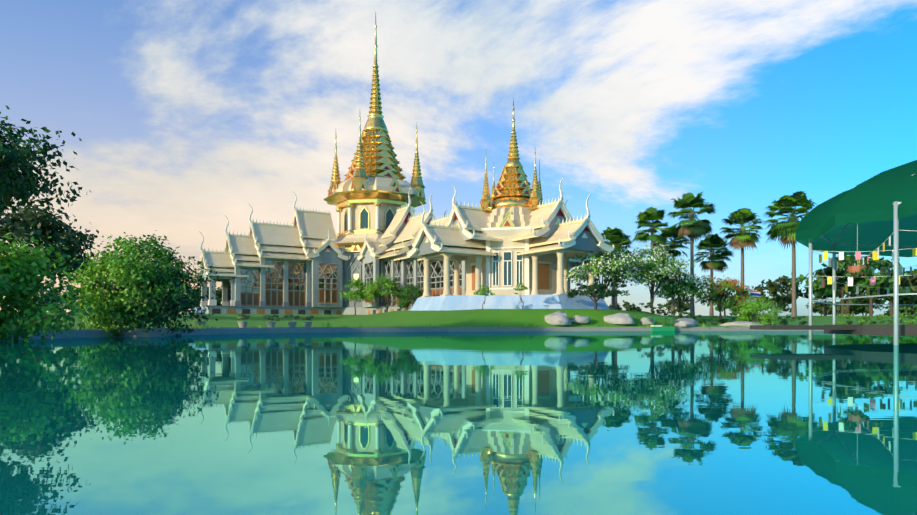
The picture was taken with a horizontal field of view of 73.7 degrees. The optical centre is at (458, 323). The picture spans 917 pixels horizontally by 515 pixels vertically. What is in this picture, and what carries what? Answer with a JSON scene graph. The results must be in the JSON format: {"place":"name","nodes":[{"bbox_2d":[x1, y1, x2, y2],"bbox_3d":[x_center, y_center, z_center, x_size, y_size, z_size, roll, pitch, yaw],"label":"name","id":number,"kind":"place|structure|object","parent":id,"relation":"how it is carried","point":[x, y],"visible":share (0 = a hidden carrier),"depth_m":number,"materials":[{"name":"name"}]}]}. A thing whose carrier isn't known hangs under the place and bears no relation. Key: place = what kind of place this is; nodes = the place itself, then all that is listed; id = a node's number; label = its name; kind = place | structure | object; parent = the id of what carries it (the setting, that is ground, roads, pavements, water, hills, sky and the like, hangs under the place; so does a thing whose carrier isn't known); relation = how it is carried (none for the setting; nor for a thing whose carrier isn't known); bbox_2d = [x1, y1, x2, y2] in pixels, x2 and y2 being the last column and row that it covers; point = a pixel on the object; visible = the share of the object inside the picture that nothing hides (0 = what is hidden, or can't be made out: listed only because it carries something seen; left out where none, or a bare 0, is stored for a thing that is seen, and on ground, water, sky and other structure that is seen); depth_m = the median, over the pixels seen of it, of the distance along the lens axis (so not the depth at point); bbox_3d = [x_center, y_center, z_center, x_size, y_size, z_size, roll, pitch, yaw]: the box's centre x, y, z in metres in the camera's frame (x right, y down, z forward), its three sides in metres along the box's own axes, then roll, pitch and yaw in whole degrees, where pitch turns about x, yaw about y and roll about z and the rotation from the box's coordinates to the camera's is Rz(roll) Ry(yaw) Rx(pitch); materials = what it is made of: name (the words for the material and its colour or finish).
{"place":"outdoors","nodes":[
{"label":"outdoors","id":0,"kind":"place"},
{"bbox_2d":[0,331,916,514],"bbox_3d":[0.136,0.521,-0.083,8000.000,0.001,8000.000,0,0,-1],"label":"water","id":1,"kind":"structure","parent":0,"point":[602,423],"depth_m":3.17,"materials":[{"name":"teal liquid"}]},
{"bbox_2d":[646,317,676,330],"bbox_3d":[15.139,0.058,45.145,2.250,1.165,1.100,0,0,-7],"label":"pedal boat","id":2,"kind":"object","parent":1,"relation":"on","point":[654,327],"visible":0.83,"depth_m":44.64,"materials":[{"name":"green plastic"}]},
{"bbox_2d":[750,160,916,344],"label":"dock pavilion","id":3,"kind":"structure","parent":1,"relation":"in","point":[875,216],"depth_m":17.04,"materials":[{"name":"green fabric"}]},
{"bbox_2d":[0,309,916,339],"bbox_3d":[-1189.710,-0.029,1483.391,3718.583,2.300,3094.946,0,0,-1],"label":"ground","id":4,"kind":"structure","parent":0,"point":[480,320],"depth_m":44.94,"materials":[{"name":"plant"}]},
{"bbox_2d":[0,106,91,228],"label":"tree","id":5,"kind":"object","parent":4,"relation":"on","point":[17,184],"visible":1,"depth_m":23.65,"materials":[{"name":"green plant"}]},
{"bbox_2d":[26,286,67,327],"bbox_3d":[-14.894,-0.715,21.763,1.868,1.851,1.862,0,0,-1],"label":"shrub","id":6,"kind":"object","parent":4,"relation":"on","point":[54,297],"visible":0.29,"depth_m":21.62,"materials":[{"name":"green plant"}]},
{"bbox_2d":[0,224,95,342],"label":"bush","id":7,"kind":"object","parent":4,"relation":"on","point":[17,288],"visible":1,"depth_m":18.36,"materials":[{"name":"green plant"}]},
{"bbox_2d":[0,198,103,297],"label":"dark tree","id":8,"kind":"object","parent":4,"relation":"on","point":[43,227],"visible":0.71,"depth_m":43.32,"materials":[{"name":"green plant"}]},
{"bbox_2d":[55,230,221,336],"bbox_3d":[-13.097,-1.506,25.432,6.037,4.664,6.203,0,0,-1],"label":"bush","id":9,"kind":"object","parent":4,"relation":"on","point":[154,282],"visible":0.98,"depth_m":24.28,"materials":[{"name":"green plant"}]},
{"bbox_2d":[116,328,167,336],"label":"concrete blocks","id":10,"kind":"object","parent":4,"relation":"on","point":[139,333],"visible":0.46,"depth_m":24.59,"materials":[{"name":"concrete"}]},
{"bbox_2d":[191,310,208,327],"bbox_3d":[-12.680,-0.232,29.980,0.838,0.886,0.901,0,0,-14],"label":"plant pot","id":11,"kind":"object","parent":4,"relation":"on","point":[198,322],"visible":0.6,"depth_m":29.93,"materials":[{"name":"grey"}]},
{"bbox_2d":[236,314,249,327],"bbox_3d":[-11.605,-0.181,32.970,0.809,0.784,0.647,0,0,-40],"label":"plant pot","id":12,"kind":"object","parent":4,"relation":"on","point":[242,324],"visible":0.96,"depth_m":32.83,"materials":[{"name":"grey ceramic"}]},
{"bbox_2d":[262,314,279,326],"bbox_3d":[-10.606,-0.176,34.545,0.820,0.773,0.902,0,0,38],"label":"plant pot","id":13,"kind":"object","parent":4,"relation":"on","point":[270,324],"visible":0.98,"depth_m":34.38,"materials":[{"name":"grey ceramic"}]},
{"bbox_2d":[282,314,298,326],"bbox_3d":[-9.729,-0.185,35.557,1.018,0.792,0.778,0,0,-1],"label":"plant pot","id":14,"kind":"object","parent":4,"relation":"on","point":[291,324],"visible":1,"depth_m":35.45,"materials":[{"name":"grey ceramic"}]},
{"bbox_2d":[300,315,312,326],"bbox_3d":[-9.055,-0.156,36.483,0.740,0.733,0.854,0,0,-1],"label":"plant pot","id":15,"kind":"object","parent":4,"relation":"on","point":[307,324],"visible":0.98,"depth_m":36.36,"materials":[{"name":"grey ceramic"}]},
{"bbox_2d":[340,277,371,314],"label":"lawn tree","id":16,"kind":"object","parent":4,"relation":"on","point":[353,293],"visible":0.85,"depth_m":70.58,"materials":[{"name":"green plant"}]},
{"bbox_2d":[363,273,413,311],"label":"lawn tree","id":17,"kind":"object","parent":4,"relation":"on","point":[374,292],"visible":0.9,"depth_m":67.11,"materials":[{"name":"green plant"}]},
{"bbox_2d":[191,14,613,314],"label":"temple","id":18,"kind":"structure","parent":4,"relation":"on","point":[508,235],"depth_m":71.60,"materials":[{"name":"white painted plaster"},{"name":"gold"},{"name":"roof tile"}]},
{"bbox_2d":[395,283,423,310],"bbox_3d":[-4.534,-2.535,62.842,4.023,3.380,4.118,0,0,-1],"label":"lawn shrub","id":19,"kind":"object","parent":4,"relation":"on","point":[405,300],"visible":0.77,"depth_m":62.16,"materials":[{"name":"green plant"}]},
{"bbox_2d":[37,255,916,315],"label":"treeline","id":20,"kind":"object","parent":4,"relation":"on","point":[883,284],"visible":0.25,"depth_m":106.82,"materials":[{"name":"green plant"}]},
{"bbox_2d":[77,318,891,329],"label":"bank grass tufts","id":21,"kind":"object","parent":4,"relation":"on","point":[83,327],"depth_m":36.67,"materials":[{"name":"green plant"}]},
{"bbox_2d":[474,283,494,309],"bbox_3d":[1.917,-1.950,46.542,1.368,2.369,1.479,0,0,-41],"label":"sapling","id":22,"kind":"object","parent":4,"relation":"on","point":[484,291],"visible":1,"depth_m":46.50,"materials":[{"name":"green plant"}]},
{"bbox_2d":[513,282,529,309],"bbox_3d":[4.841,-2.054,46.958,1.332,2.376,1.080,0,0,23],"label":"sapling","id":23,"kind":"object","parent":4,"relation":"on","point":[522,287],"visible":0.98,"depth_m":46.80,"materials":[{"name":"green plant"}]},
{"bbox_2d":[544,311,570,325],"bbox_3d":[7.215,-0.406,44.519,1.665,1.051,2.448,0,0,-38],"label":"rock","id":24,"kind":"object","parent":4,"relation":"on","point":[558,318],"visible":0.88,"depth_m":43.82,"materials":[{"name":"grey stone"}]},
{"bbox_2d":[571,315,589,323],"bbox_3d":[8.898,-0.328,44.980,1.508,0.652,1.292,0,0,-1],"label":"rock","id":25,"kind":"object","parent":4,"relation":"on","point":[576,319],"visible":0.92,"depth_m":44.46,"materials":[{"name":"grey stone"}]},
{"bbox_2d":[566,282,629,309],"bbox_3d":[10.945,-2.077,48.014,5.204,2.487,3.851,0,0,-1],"label":"tree","id":26,"kind":"object","parent":4,"relation":"on","point":[594,293],"visible":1,"depth_m":47.61,"materials":[{"name":"green plant"}]},
{"bbox_2d":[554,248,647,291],"bbox_3d":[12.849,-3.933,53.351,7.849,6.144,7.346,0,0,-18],"label":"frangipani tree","id":27,"kind":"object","parent":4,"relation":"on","point":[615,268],"visible":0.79,"depth_m":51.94,"materials":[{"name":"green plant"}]},
{"bbox_2d":[601,227,632,309],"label":"palm","id":28,"kind":"object","parent":4,"relation":"on","point":[619,237],"visible":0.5,"depth_m":74.24,"materials":[{"name":"green plant"}]},
{"bbox_2d":[604,235,630,309],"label":"palm","id":29,"kind":"object","parent":4,"relation":"on","point":[628,246],"visible":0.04,"depth_m":92.19,"materials":[{"name":"green plant"}]},
{"bbox_2d":[603,313,634,324],"bbox_3d":[11.969,-0.400,45.608,2.477,0.893,1.525,0,0,37],"label":"rock","id":30,"kind":"object","parent":4,"relation":"on","point":[622,318],"visible":0.83,"depth_m":45.02,"materials":[{"name":"grey stone"}]},
{"bbox_2d":[640,317,653,324],"bbox_3d":[14.178,-0.215,46.043,1.057,0.568,1.519,0,0,15],"label":"rock","id":31,"kind":"object","parent":4,"relation":"on","point":[646,321],"visible":0.83,"depth_m":45.59,"materials":[{"name":"grey stone"}]},
{"bbox_2d":[631,207,672,301],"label":"palm","id":32,"kind":"object","parent":4,"relation":"on","point":[652,214],"visible":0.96,"depth_m":79.62,"materials":[{"name":"green plant"}]},
{"bbox_2d":[622,241,694,312],"bbox_3d":[18.066,-4.075,55.439,7.745,6.848,6.914,0,0,-1],"label":"frangipani tree","id":33,"kind":"object","parent":4,"relation":"on","point":[656,268],"visible":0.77,"depth_m":54.31,"materials":[{"name":"green plant"}]},
{"bbox_2d":[661,227,689,315],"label":"palm","id":34,"kind":"object","parent":4,"relation":"on","point":[672,246],"visible":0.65,"depth_m":85.51,"materials":[{"name":"green plant"}]},
{"bbox_2d":[653,271,710,311],"bbox_3d":[20.782,-2.438,57.866,5.339,5.210,4.864,0,0,-1],"label":"frangipani tree","id":35,"kind":"object","parent":4,"relation":"on","point":[690,288],"visible":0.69,"depth_m":57.01,"materials":[{"name":"green plant"}]},
{"bbox_2d":[673,318,697,326],"bbox_3d":[17.202,-0.101,46.492,1.755,0.723,3.771,0,0,30],"label":"rock","id":36,"kind":"object","parent":4,"relation":"on","point":[685,322],"visible":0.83,"depth_m":45.36,"materials":[{"name":"grey stone"}]},
{"bbox_2d":[666,192,715,315],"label":"palm","id":37,"kind":"object","parent":4,"relation":"on","point":[693,228],"visible":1,"depth_m":77.88,"materials":[{"name":"green plant"}]},
{"bbox_2d":[694,233,733,315],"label":"palm","id":38,"kind":"object","parent":4,"relation":"on","point":[712,242],"visible":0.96,"depth_m":85.82,"materials":[{"name":"green plant"}]},
{"bbox_2d":[637,302,806,324],"bbox_3d":[22.605,-0.778,52.151,15.916,2.208,1.729,0,0,-11],"label":"hedge","id":39,"kind":"object","parent":4,"relation":"on","point":[714,318],"visible":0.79,"depth_m":51.60,"materials":[{"name":"green plant"}]},
{"bbox_2d":[691,275,754,320],"bbox_3d":[26.145,-2.405,60.537,6.338,5.127,6.149,0,0,-32],"label":"tree","id":40,"kind":"object","parent":4,"relation":"on","point":[718,294],"visible":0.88,"depth_m":59.91,"materials":[{"name":"green plant"}]},
{"bbox_2d":[719,321,761,326],"bbox_3d":[21.779,0.006,47.166,3.244,0.480,1.510,0,0,23],"label":"rock","id":41,"kind":"object","parent":4,"relation":"on","point":[741,323],"visible":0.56,"depth_m":46.60,"materials":[{"name":"grey stone"}]},
{"bbox_2d":[728,290,753,317],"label":"bush","id":42,"kind":"object","parent":4,"relation":"on","point":[734,310],"visible":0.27,"depth_m":70.28,"materials":[{"name":"green plant"}]},
{"bbox_2d":[719,208,764,288],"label":"palm","id":43,"kind":"object","parent":4,"relation":"on","point":[742,238],"visible":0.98,"depth_m":80.12,"materials":[{"name":"green plant"}]},
{"bbox_2d":[750,290,760,307],"bbox_3d":[29.915,-1.701,61.592,1.148,3.600,0.077,0,0,-7],"label":"flag","id":44,"kind":"object","parent":4,"relation":"on","point":[755,293],"visible":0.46,"depth_m":61.61,"materials":[{"name":"multicoloured fabric"}]},
{"bbox_2d":[735,294,786,324],"bbox_3d":[23.483,-0.935,48.162,3.722,2.910,4.160,0,0,-1],"label":"round bush","id":45,"kind":"object","parent":4,"relation":"on","point":[747,315],"visible":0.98,"depth_m":47.62,"materials":[{"name":"green plant"}]},
{"bbox_2d":[762,191,816,316],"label":"palm","id":46,"kind":"object","parent":4,"relation":"on","point":[787,229],"visible":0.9,"depth_m":75.26,"materials":[{"name":"green plant"}]},
{"bbox_2d":[836,313,916,324],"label":"hedge","id":47,"kind":"object","parent":4,"relation":"on","point":[863,320],"visible":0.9,"depth_m":51.94,"materials":[{"name":"green plant"}]},
{"bbox_2d":[0,0,916,315],"label":"sky","id":48,"kind":"structure","parent":0,"point":[185,114],"materials":[{"name":"blue"}]}
]}

